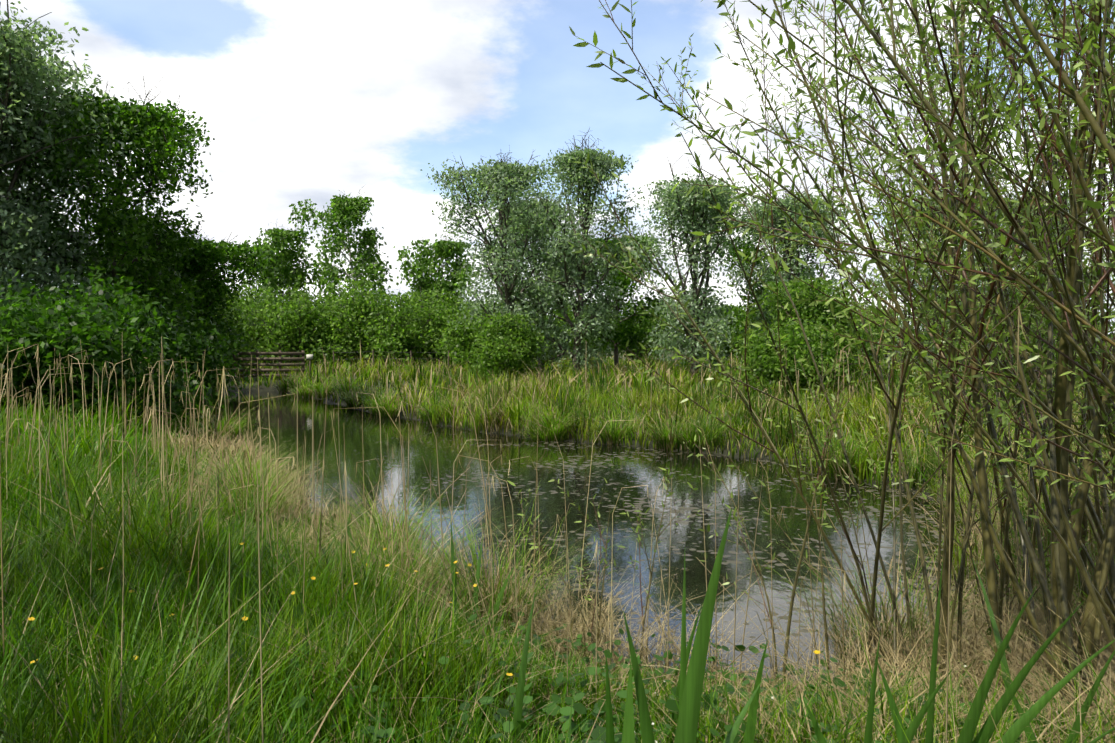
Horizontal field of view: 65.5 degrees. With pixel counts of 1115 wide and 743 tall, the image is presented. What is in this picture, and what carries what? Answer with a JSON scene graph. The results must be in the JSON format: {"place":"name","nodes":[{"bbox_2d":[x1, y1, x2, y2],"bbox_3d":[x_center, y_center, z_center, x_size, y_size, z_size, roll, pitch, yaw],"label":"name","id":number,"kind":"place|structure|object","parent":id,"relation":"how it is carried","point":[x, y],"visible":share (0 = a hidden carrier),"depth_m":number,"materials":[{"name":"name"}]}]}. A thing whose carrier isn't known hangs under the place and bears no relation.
{"place":"outdoors","nodes":[
{"label":"outdoors","id":0,"kind":"place"},
{"bbox_2d":[0,0,1114,426],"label":"tree","id":1,"kind":"object","parent":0,"point":[148,317],"depth_m":36.12,"materials":[{"name":"green plant"}]},
{"bbox_2d":[0,0,1114,335],"label":"sky","id":2,"kind":"structure","parent":0,"point":[299,100],"materials":[{"name":"white"}]},
{"bbox_2d":[43,337,1112,741],"bbox_3d":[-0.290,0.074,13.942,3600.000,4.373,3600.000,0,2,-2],"label":"terrain","id":3,"kind":"structure","parent":0,"point":[403,415],"depth_m":19.59,"materials":[{"name":"soil"}]},
{"bbox_2d":[232,350,312,380],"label":"wooden fence","id":4,"kind":"object","parent":3,"relation":"on","point":[280,359],"visible":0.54,"depth_m":43.11,"materials":[{"name":"brown wood"}]},
{"bbox_2d":[333,350,584,373],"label":"wire fence posts","id":5,"kind":"object","parent":3,"relation":"on","point":[448,352],"visible":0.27,"depth_m":47.11,"materials":[{"name":"brown wood"}]},
{"bbox_2d":[0,340,1114,742],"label":"green grass blades","id":6,"kind":"object","parent":3,"relation":"on","point":[156,720],"visible":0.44,"depth_m":4.35,"materials":[{"name":"green plant"}]},
{"bbox_2d":[0,306,1114,742],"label":"dry reed stalks","id":7,"kind":"object","parent":3,"relation":"on","point":[168,432],"visible":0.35,"depth_m":5.30,"materials":[{"name":"plant"}]},
{"bbox_2d":[11,537,1114,742],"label":"herb leaves","id":8,"kind":"object","parent":3,"relation":"on","point":[580,708],"visible":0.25,"depth_m":3.75,"materials":[{"name":"green leaves"}]},
{"bbox_2d":[28,543,1109,742],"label":"meadow flowers","id":9,"kind":"object","parent":3,"relation":"on","point":[474,585],"visible":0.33,"depth_m":3.97,"materials":[{"name":"yellow plant"}]},
{"bbox_2d":[110,421,1114,742],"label":"dry grass","id":10,"kind":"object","parent":3,"relation":"on","point":[604,637],"visible":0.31,"depth_m":5.42,"materials":[{"name":"beige plant"}]},
{"bbox_2d":[117,370,1114,673],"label":"sedge tufts","id":11,"kind":"object","parent":3,"relation":"on","point":[611,428],"visible":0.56,"depth_m":8.15,"materials":[{"name":"green plant"}]},
{"bbox_2d":[141,372,1112,666],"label":"dry tussock blades","id":12,"kind":"object","parent":3,"relation":"on","point":[327,392],"visible":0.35,"depth_m":8.11,"materials":[{"name":"plant"}]},
{"bbox_2d":[341,401,1114,742],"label":"iris leaves","id":13,"kind":"object","parent":3,"relation":"on","point":[689,689],"visible":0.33,"depth_m":2.60,"materials":[{"name":"green plant"}]},
{"bbox_2d":[507,0,1114,740],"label":"willow shrub","id":14,"kind":"object","parent":3,"relation":"on","point":[1067,558],"depth_m":3.92,"materials":[{"name":"green plant"}]},
{"bbox_2d":[207,391,1006,686],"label":"pond water","id":15,"kind":"structure","parent":0,"point":[617,467],"depth_m":11.23,"materials":[{"name":"green liquid"}]}
]}

